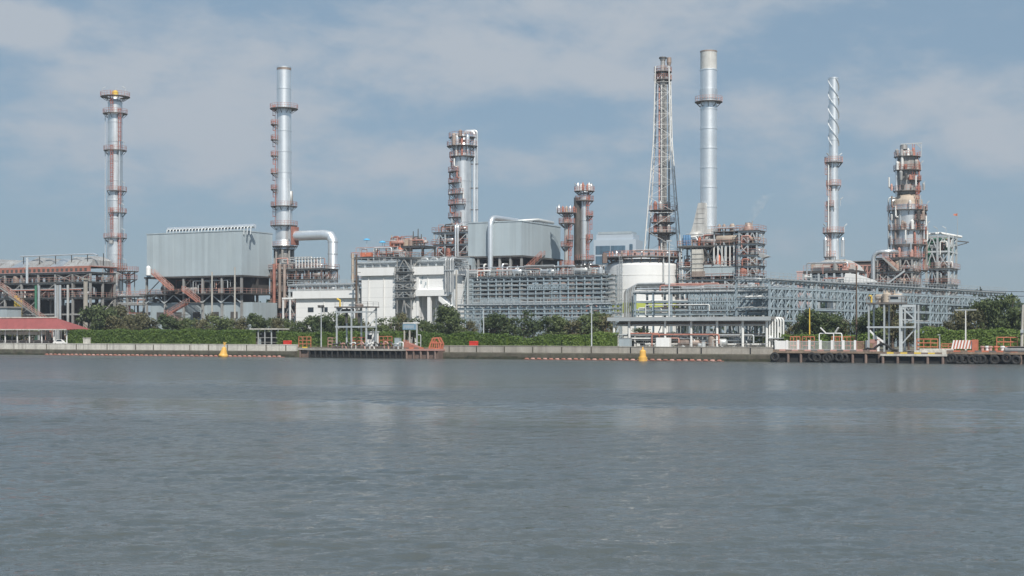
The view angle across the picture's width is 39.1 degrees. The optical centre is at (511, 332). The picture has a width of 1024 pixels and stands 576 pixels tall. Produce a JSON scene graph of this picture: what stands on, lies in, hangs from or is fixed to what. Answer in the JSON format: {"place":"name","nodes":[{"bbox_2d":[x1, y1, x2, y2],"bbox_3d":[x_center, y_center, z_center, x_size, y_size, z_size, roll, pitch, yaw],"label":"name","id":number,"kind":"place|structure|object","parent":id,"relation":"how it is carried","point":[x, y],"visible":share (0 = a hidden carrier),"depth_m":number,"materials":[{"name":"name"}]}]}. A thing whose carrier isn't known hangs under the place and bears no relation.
{"place":"outdoors","nodes":[
{"label":"outdoors","id":0,"kind":"place"},
{"bbox_2d":[0,317,87,342],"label":"pavilion","id":1,"kind":"structure","parent":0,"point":[31,323],"depth_m":337.22,"materials":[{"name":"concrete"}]},
{"bbox_2d":[334,298,378,348],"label":"loading tower","id":2,"kind":"structure","parent":0,"point":[346,311],"depth_m":287.34,"materials":[{"name":"metal"}]},
{"bbox_2d":[0,355,1023,575],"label":"river water","id":3,"kind":"structure","parent":0,"point":[191,466],"depth_m":53.36,"materials":[{"name":"liquid"}]},
{"bbox_2d":[307,346,405,358],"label":"dock","id":4,"kind":"object","parent":3,"relation":"in","point":[328,352],"visible":0.51,"depth_m":283.68,"materials":[{"name":"brown metal"}]},
{"bbox_2d":[332,341,403,348],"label":"loading hose gear","id":5,"kind":"object","parent":4,"relation":"on","point":[341,346],"visible":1,"depth_m":284.32,"materials":[{"name":"metal"}]},
{"bbox_2d":[773,349,882,362],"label":"dock","id":6,"kind":"object","parent":3,"relation":"in","point":[854,356],"visible":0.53,"depth_m":242.05,"materials":[{"name":"grey concrete"}]},
{"bbox_2d":[775,340,879,350],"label":"white fence","id":7,"kind":"object","parent":6,"relation":"on","point":[806,345],"visible":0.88,"depth_m":244.93,"materials":[{"name":"paint"}]},
{"bbox_2d":[866,290,918,351],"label":"loading tower","id":8,"kind":"structure","parent":6,"relation":"on","point":[886,297],"depth_m":239.14,"materials":[{"name":"metal"}]},
{"bbox_2d":[946,350,1023,363],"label":"dock","id":9,"kind":"object","parent":3,"relation":"in","point":[988,353],"visible":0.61,"depth_m":230.42,"materials":[{"name":"grey concrete"}]},
{"bbox_2d":[951,340,977,349],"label":"striped barrier","id":10,"kind":"object","parent":9,"relation":"on","point":[965,344],"visible":1,"depth_m":233.07,"materials":[{"name":"multicoloured paint"}]},
{"bbox_2d":[0,0,1023,332],"label":"sky","id":11,"kind":"structure","parent":0,"point":[557,95],"materials":[{"name":"blue"}]},
{"bbox_2d":[298,336,913,356],"bbox_3d":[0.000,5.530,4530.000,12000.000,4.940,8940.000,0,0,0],"label":"ground","id":12,"kind":"structure","parent":0,"point":[897,347],"depth_m":292.00,"materials":[{"name":"concrete"}]},
{"bbox_2d":[0,306,22,316],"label":"storage shed","id":13,"kind":"structure","parent":12,"relation":"on","point":[9,311],"depth_m":370.04,"materials":[{"name":"metal"}]},
{"bbox_2d":[0,253,117,340],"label":"air cooler bank","id":14,"kind":"structure","parent":12,"relation":"on","point":[47,297],"depth_m":382.88,"materials":[{"name":"grey metal"}]},
{"bbox_2d":[0,343,126,354],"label":"river wall","id":15,"kind":"structure","parent":12,"relation":"on","point":[47,348],"depth_m":323.81,"materials":[{"name":"concrete"}]},
{"bbox_2d":[81,278,89,327],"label":"utility pole","id":16,"kind":"object","parent":12,"relation":"on","point":[85,291],"visible":0.51,"depth_m":365.83,"materials":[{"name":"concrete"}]},
{"bbox_2d":[75,304,105,330],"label":"tree","id":17,"kind":"object","parent":12,"relation":"on","point":[85,314],"visible":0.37,"depth_m":343.45,"materials":[{"name":"green plant"}]},
{"bbox_2d":[88,303,123,332],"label":"tree","id":18,"kind":"object","parent":12,"relation":"on","point":[102,317],"visible":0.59,"depth_m":335.82,"materials":[{"name":"green plant"}]},
{"bbox_2d":[103,314,124,330],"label":"tree","id":19,"kind":"object","parent":12,"relation":"on","point":[115,325],"visible":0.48,"depth_m":335.45,"materials":[{"name":"green plant"}]},
{"bbox_2d":[100,86,129,306],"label":"distillation column","id":20,"kind":"structure","parent":12,"relation":"on","point":[115,200],"depth_m":387.90,"materials":[{"name":"silver metal"}]},
{"bbox_2d":[117,266,138,320],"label":"vertical drum","id":21,"kind":"object","parent":12,"relation":"on","point":[128,279],"visible":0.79,"depth_m":384.69,"materials":[{"name":"silver metal"}]},
{"bbox_2d":[95,291,163,328],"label":"pipe rack","id":22,"kind":"object","parent":12,"relation":"on","point":[132,303],"visible":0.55,"depth_m":383.02,"materials":[{"name":"grey metal"}]},
{"bbox_2d":[130,311,150,332],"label":"tree","id":23,"kind":"object","parent":12,"relation":"on","point":[141,317],"visible":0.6,"depth_m":331.26,"materials":[{"name":"green plant"}]},
{"bbox_2d":[65,328,257,343],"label":"hedge","id":24,"kind":"object","parent":12,"relation":"on","point":[168,336],"visible":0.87,"depth_m":318.05,"materials":[{"name":"green plant"}]},
{"bbox_2d":[157,314,180,329],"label":"tree","id":25,"kind":"object","parent":12,"relation":"on","point":[165,321],"visible":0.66,"depth_m":327.85,"materials":[{"name":"green plant"}]},
{"bbox_2d":[139,224,277,343],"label":"cooling block","id":26,"kind":"structure","parent":12,"relation":"on","point":[183,265],"depth_m":369.28,"materials":[{"name":"metal"}]},
{"bbox_2d":[125,344,297,356],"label":"river wall","id":27,"kind":"structure","parent":12,"relation":"on","point":[283,350],"depth_m":304.24,"materials":[{"name":"concrete"}]},
{"bbox_2d":[204,315,236,330],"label":"tree","id":28,"kind":"object","parent":12,"relation":"on","point":[221,322],"visible":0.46,"depth_m":319.84,"materials":[{"name":"green plant"}]},
{"bbox_2d":[246,313,268,343],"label":"tree","id":29,"kind":"object","parent":12,"relation":"on","point":[254,320],"visible":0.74,"depth_m":316.59,"materials":[{"name":"green plant"}]},
{"bbox_2d":[250,328,288,343],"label":"carport","id":30,"kind":"object","parent":12,"relation":"on","point":[265,339],"visible":0.52,"depth_m":311.05,"materials":[{"name":"metal"}]},
{"bbox_2d":[270,66,297,325],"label":"chimney stack","id":31,"kind":"object","parent":12,"relation":"on","point":[283,247],"visible":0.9,"depth_m":380.04,"materials":[{"name":"silver metal"}]},
{"bbox_2d":[276,331,327,346],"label":"hedge","id":32,"kind":"object","parent":12,"relation":"on","point":[314,338],"visible":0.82,"depth_m":301.35,"materials":[{"name":"green plant"}]},
{"bbox_2d":[268,256,339,333],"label":"process structure","id":33,"kind":"object","parent":12,"relation":"on","point":[293,268],"visible":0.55,"depth_m":370.23,"materials":[{"name":"grey metal"}]},
{"bbox_2d":[291,226,337,287],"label":"flue duct","id":34,"kind":"object","parent":33,"relation":"attached to","point":[297,236],"visible":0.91,"depth_m":372.05,"materials":[{"name":"silver metal"}]},
{"bbox_2d":[282,290,361,330],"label":"white building","id":35,"kind":"structure","parent":12,"relation":"on","point":[308,303],"depth_m":337.77,"materials":[{"name":"paint"}]},
{"bbox_2d":[287,279,361,327],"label":"roof pipe frame","id":36,"kind":"object","parent":35,"relation":"on","point":[312,286],"visible":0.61,"depth_m":341.17,"materials":[{"name":"silver metal"}]},
{"bbox_2d":[309,312,335,332],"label":"tree","id":37,"kind":"object","parent":12,"relation":"on","point":[326,326],"visible":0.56,"depth_m":308.24,"materials":[{"name":"green plant"}]},
{"bbox_2d":[334,313,355,333],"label":"tree","id":38,"kind":"object","parent":12,"relation":"on","point":[341,319],"visible":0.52,"depth_m":307.25,"materials":[{"name":"green plant"}]},
{"bbox_2d":[352,254,360,320],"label":"utility pole","id":39,"kind":"object","parent":12,"relation":"on","point":[356,286],"visible":0.78,"depth_m":326.81,"materials":[{"name":"metal"}]},
{"bbox_2d":[326,331,405,346],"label":"hedge","id":40,"kind":"object","parent":12,"relation":"on","point":[331,338],"visible":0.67,"depth_m":298.70,"materials":[{"name":"green plant"}]},
{"bbox_2d":[351,246,419,287],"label":"process structure","id":41,"kind":"object","parent":12,"relation":"on","point":[388,253],"visible":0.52,"depth_m":348.68,"materials":[{"name":"grey metal"}]},
{"bbox_2d":[377,316,401,333],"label":"tree","id":42,"kind":"object","parent":12,"relation":"on","point":[389,327],"visible":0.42,"depth_m":300.35,"materials":[{"name":"green plant"}]},
{"bbox_2d":[394,251,420,342],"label":"stair tower","id":43,"kind":"structure","parent":12,"relation":"on","point":[408,262],"depth_m":324.07,"materials":[{"name":"grey metal"}]},
{"bbox_2d":[384,229,437,260],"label":"process structure","id":44,"kind":"object","parent":12,"relation":"on","point":[407,245],"visible":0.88,"depth_m":349.81,"materials":[{"name":"metal"}]},
{"bbox_2d":[357,266,466,344],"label":"white building","id":45,"kind":"structure","parent":12,"relation":"on","point":[378,283],"depth_m":326.72,"materials":[{"name":"paint"}]},
{"bbox_2d":[357,256,469,341],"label":"roof pipe frame","id":46,"kind":"object","parent":45,"relation":"on","point":[432,261],"visible":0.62,"depth_m":326.21,"materials":[{"name":"silver metal"}]},
{"bbox_2d":[444,257,466,291],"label":"drop pipe bank","id":47,"kind":"structure","parent":45,"relation":"attached to","point":[446,270],"depth_m":318.53,"materials":[{"name":"metal"}]},
{"bbox_2d":[400,317,424,343],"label":"tree","id":48,"kind":"object","parent":12,"relation":"on","point":[413,333],"visible":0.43,"depth_m":298.50,"materials":[{"name":"green plant"}]},
{"bbox_2d":[433,303,460,333],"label":"tree","id":49,"kind":"object","parent":12,"relation":"on","point":[446,310],"visible":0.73,"depth_m":299.51,"materials":[{"name":"green plant"}]},
{"bbox_2d":[432,223,467,256],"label":"process structure","id":50,"kind":"object","parent":12,"relation":"on","point":[454,235],"visible":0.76,"depth_m":359.15,"materials":[{"name":"metal"}]},
{"bbox_2d":[436,314,469,334],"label":"tree","id":51,"kind":"object","parent":12,"relation":"on","point":[455,324],"visible":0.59,"depth_m":297.67,"materials":[{"name":"green plant"}]},
{"bbox_2d":[437,256,485,333],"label":"process structure","id":52,"kind":"structure","parent":12,"relation":"on","point":[471,261],"depth_m":346.73,"materials":[{"name":"metal"}]},
{"bbox_2d":[447,129,477,255],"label":"distillation column","id":53,"kind":"structure","parent":12,"relation":"on","point":[461,149],"depth_m":363.52,"materials":[{"name":"silver metal"}]},
{"bbox_2d":[415,331,510,347],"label":"hedge","id":54,"kind":"object","parent":12,"relation":"on","point":[464,338],"visible":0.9,"depth_m":283.46,"materials":[{"name":"green plant"}]},
{"bbox_2d":[480,312,505,335],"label":"tree","id":55,"kind":"object","parent":12,"relation":"on","point":[492,321],"visible":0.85,"depth_m":291.53,"materials":[{"name":"green plant"}]},
{"bbox_2d":[486,313,520,338],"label":"tree","id":56,"kind":"object","parent":12,"relation":"on","point":[508,327],"visible":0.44,"depth_m":296.31,"materials":[{"name":"green plant"}]},
{"bbox_2d":[467,215,562,339],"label":"cooling block","id":57,"kind":"structure","parent":12,"relation":"on","point":[497,241],"depth_m":346.62,"materials":[{"name":"metal"}]},
{"bbox_2d":[437,345,618,359],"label":"river wall","id":58,"kind":"structure","parent":12,"relation":"on","point":[511,352],"depth_m":270.46,"materials":[{"name":"concrete"}]},
{"bbox_2d":[513,309,544,340],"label":"tree","id":59,"kind":"object","parent":12,"relation":"on","point":[527,332],"visible":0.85,"depth_m":291.62,"materials":[{"name":"green plant"}]},
{"bbox_2d":[505,334,563,345],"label":"hedge","id":60,"kind":"object","parent":12,"relation":"on","point":[536,341],"visible":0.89,"depth_m":277.16,"materials":[{"name":"green plant"}]},
{"bbox_2d":[462,264,617,336],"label":"pipe rack","id":61,"kind":"object","parent":12,"relation":"on","point":[524,270],"visible":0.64,"depth_m":321.71,"materials":[{"name":"grey metal"}]},
{"bbox_2d":[457,298,622,337],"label":"pipe rack","id":62,"kind":"object","parent":12,"relation":"on","point":[600,308],"visible":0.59,"depth_m":308.12,"materials":[{"name":"grey metal"}]},
{"bbox_2d":[532,315,559,338],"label":"tree","id":63,"kind":"object","parent":12,"relation":"on","point":[542,326],"visible":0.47,"depth_m":285.91,"materials":[{"name":"green plant"}]},
{"bbox_2d":[546,314,571,337],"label":"tree","id":64,"kind":"object","parent":12,"relation":"on","point":[558,323],"visible":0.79,"depth_m":283.16,"materials":[{"name":"green plant"}]},
{"bbox_2d":[556,204,576,291],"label":"distillation column","id":65,"kind":"structure","parent":12,"relation":"on","point":[567,244],"depth_m":349.40,"materials":[{"name":"silver metal"}]},
{"bbox_2d":[562,320,584,339],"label":"tree","id":66,"kind":"object","parent":12,"relation":"on","point":[574,325],"visible":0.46,"depth_m":283.56,"materials":[{"name":"green plant"}]},
{"bbox_2d":[125,287,1023,338],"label":"wood","id":67,"kind":"object","parent":12,"relation":"on","point":[788,323],"visible":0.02,"depth_m":540.61,"materials":[{"name":"green plant"}]},
{"bbox_2d":[549,264,605,337],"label":"process structure","id":68,"kind":"object","parent":12,"relation":"on","point":[591,265],"visible":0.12,"depth_m":340.13,"materials":[{"name":"grey metal"}]},
{"bbox_2d":[574,182,594,306],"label":"distillation column","id":69,"kind":"structure","parent":12,"relation":"on","point":[582,216],"depth_m":351.18,"materials":[{"name":"silver metal"}]},
{"bbox_2d":[573,313,605,336],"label":"tree","id":70,"kind":"object","parent":12,"relation":"on","point":[585,321],"visible":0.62,"depth_m":284.12,"materials":[{"name":"green plant"}]},
{"bbox_2d":[562,331,618,345],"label":"hedge","id":71,"kind":"object","parent":12,"relation":"on","point":[603,339],"visible":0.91,"depth_m":270.56,"materials":[{"name":"green plant"}]},
{"bbox_2d":[593,313,616,334],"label":"tree","id":72,"kind":"object","parent":12,"relation":"on","point":[604,328],"visible":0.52,"depth_m":283.53,"materials":[{"name":"green plant"}]},
{"bbox_2d":[594,231,642,306],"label":"office building","id":73,"kind":"structure","parent":12,"relation":"on","point":[604,242],"depth_m":896.88,"materials":[{"name":"grey glass"}]},
{"bbox_2d":[602,250,682,345],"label":"storage tank","id":74,"kind":"object","parent":12,"relation":"on","point":[645,266],"visible":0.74,"depth_m":324.47,"materials":[{"name":"metal"}]},
{"bbox_2d":[644,57,685,331],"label":"flare tower","id":75,"kind":"structure","parent":12,"relation":"on","point":[662,223],"depth_m":351.24,"materials":[{"name":"silver metal"}]},
{"bbox_2d":[607,316,784,346],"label":"pipe shelter","id":76,"kind":"object","parent":12,"relation":"on","point":[678,339],"visible":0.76,"depth_m":263.38,"materials":[{"name":"white metal"}]},
{"bbox_2d":[618,346,773,361],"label":"river wall","id":77,"kind":"structure","parent":12,"relation":"on","point":[755,354],"depth_m":254.95,"materials":[{"name":"concrete"}]},
{"bbox_2d":[624,282,796,346],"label":"pipe rack","id":78,"kind":"object","parent":12,"relation":"on","point":[701,309],"visible":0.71,"depth_m":283.02,"materials":[{"name":"grey metal"}]},
{"bbox_2d":[677,223,753,339],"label":"furnace unit","id":79,"kind":"object","parent":12,"relation":"on","point":[722,256],"visible":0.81,"depth_m":322.67,"materials":[{"name":"metal"}]},
{"bbox_2d":[689,203,706,242],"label":"flue duct","id":80,"kind":"object","parent":79,"relation":"on","point":[699,226],"visible":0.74,"depth_m":327.29,"materials":[{"name":"silver metal"}]},
{"bbox_2d":[695,50,721,244],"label":"chimney stack","id":81,"kind":"object","parent":79,"relation":"on","point":[708,102],"visible":0.87,"depth_m":328.37,"materials":[{"name":"silver metal"}]},
{"bbox_2d":[736,224,770,346],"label":"process structure","id":82,"kind":"object","parent":12,"relation":"on","point":[750,265],"visible":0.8,"depth_m":316.76,"materials":[{"name":"metal"}]},
{"bbox_2d":[768,317,783,346],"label":"pipe bend bank","id":83,"kind":"structure","parent":12,"relation":"on","point":[771,330],"depth_m":258.10,"materials":[{"name":"metal"}]},
{"bbox_2d":[751,332,804,346],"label":"hedge","id":84,"kind":"object","parent":12,"relation":"on","point":[784,339],"visible":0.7,"depth_m":258.84,"materials":[{"name":"green plant"}]},
{"bbox_2d":[795,309,826,334],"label":"tree","id":85,"kind":"object","parent":12,"relation":"on","point":[815,316],"visible":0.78,"depth_m":261.43,"materials":[{"name":"green plant"}]},
{"bbox_2d":[815,312,848,338],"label":"tree","id":86,"kind":"object","parent":12,"relation":"on","point":[831,324],"visible":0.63,"depth_m":258.62,"materials":[{"name":"green plant"}]},
{"bbox_2d":[823,77,846,316],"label":"chimney stack","id":87,"kind":"object","parent":12,"relation":"on","point":[831,246],"visible":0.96,"depth_m":316.01,"materials":[{"name":"silver metal"}]},
{"bbox_2d":[800,332,876,348],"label":"hedge","id":88,"kind":"object","parent":12,"relation":"on","point":[827,345],"visible":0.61,"depth_m":256.22,"materials":[{"name":"green plant"}]},
{"bbox_2d":[802,259,876,334],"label":"furnace house","id":89,"kind":"structure","parent":12,"relation":"on","point":[825,268],"depth_m":311.96,"materials":[{"name":"metal"}]},
{"bbox_2d":[734,272,1005,346],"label":"pipe rack","id":90,"kind":"object","parent":12,"relation":"on","point":[846,301],"visible":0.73,"depth_m":291.59,"materials":[{"name":"grey metal"}]},
{"bbox_2d":[853,260,887,334],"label":"plant hall","id":91,"kind":"structure","parent":12,"relation":"on","point":[865,266],"depth_m":338.32,"materials":[{"name":"metal"}]},
{"bbox_2d":[857,307,887,340],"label":"tree","id":92,"kind":"object","parent":12,"relation":"on","point":[879,317],"visible":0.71,"depth_m":255.09,"materials":[{"name":"green plant"}]},
{"bbox_2d":[878,292,906,348],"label":"tree","id":93,"kind":"object","parent":12,"relation":"on","point":[893,309],"visible":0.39,"depth_m":256.40,"materials":[{"name":"green plant"}]},
{"bbox_2d":[871,249,920,345],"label":"process structure","id":94,"kind":"object","parent":12,"relation":"on","point":[891,267],"visible":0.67,"depth_m":328.86,"materials":[{"name":"grey metal"}]},
{"bbox_2d":[887,143,929,345],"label":"distillation column","id":95,"kind":"structure","parent":12,"relation":"on","point":[907,210],"depth_m":335.32,"materials":[{"name":"silver metal"}]},
{"bbox_2d":[922,226,968,329],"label":"process structure","id":96,"kind":"object","parent":12,"relation":"on","point":[940,268],"visible":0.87,"depth_m":339.09,"materials":[{"name":"metal"}]},
{"bbox_2d":[949,307,970,329],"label":"tree","id":97,"kind":"object","parent":12,"relation":"on","point":[955,320],"visible":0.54,"depth_m":249.97,"materials":[{"name":"green plant"}]},
{"bbox_2d":[916,326,1023,350],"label":"hedge","id":98,"kind":"object","parent":12,"relation":"on","point":[985,337],"visible":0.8,"depth_m":241.31,"materials":[{"name":"green plant"}]},
{"bbox_2d":[955,308,987,329],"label":"tree","id":99,"kind":"object","parent":12,"relation":"on","point":[975,316],"visible":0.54,"depth_m":248.43,"materials":[{"name":"green plant"}]},
{"bbox_2d":[967,298,998,329],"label":"tree","id":100,"kind":"object","parent":12,"relation":"on","point":[976,305],"visible":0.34,"depth_m":251.44,"materials":[{"name":"green plant"}]},
{"bbox_2d":[975,292,1017,331],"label":"tree","id":101,"kind":"object","parent":12,"relation":"on","point":[996,313],"visible":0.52,"depth_m":249.55,"materials":[{"name":"green plant"}]},
{"bbox_2d":[989,294,1021,331],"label":"tree","id":102,"kind":"object","parent":12,"relation":"on","point":[1013,326],"visible":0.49,"depth_m":247.71,"materials":[{"name":"green plant"}]},
{"bbox_2d":[995,307,1021,330],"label":"tree","id":103,"kind":"object","parent":12,"relation":"on","point":[1014,313],"visible":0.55,"depth_m":245.65,"materials":[{"name":"green plant"}]},
{"bbox_2d":[313,347,913,350],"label":"quay path","id":104,"kind":"structure","parent":0,"point":[880,350],"depth_m":244.08,"materials":[{"name":"concrete"}]},
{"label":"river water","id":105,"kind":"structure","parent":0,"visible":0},
{"bbox_2d":[45,354,280,356],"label":"floating boom","id":106,"kind":"object","parent":105,"relation":"on","point":[161,355],"visible":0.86,"depth_m":308.57,"materials":[{"name":"plastic"}]},
{"bbox_2d":[404,347,444,358],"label":"dock","id":107,"kind":"object","parent":105,"relation":"in","point":[422,353],"visible":0.61,"depth_m":277.95,"materials":[{"name":"brown metal"}]},
{"bbox_2d":[403,322,419,344],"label":"sign gantry","id":108,"kind":"object","parent":107,"relation":"on","point":[409,326],"visible":0.97,"depth_m":281.32,"materials":[{"name":"metal"}]},
{"bbox_2d":[524,358,721,360],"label":"floating boom","id":109,"kind":"object","parent":105,"relation":"on","point":[617,360],"visible":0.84,"depth_m":259.78,"materials":[{"name":"plastic"}]},
{"bbox_2d":[880,352,947,363],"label":"dock","id":110,"kind":"object","parent":105,"relation":"in","point":[916,357],"visible":0.59,"depth_m":234.54,"materials":[{"name":"concrete"}]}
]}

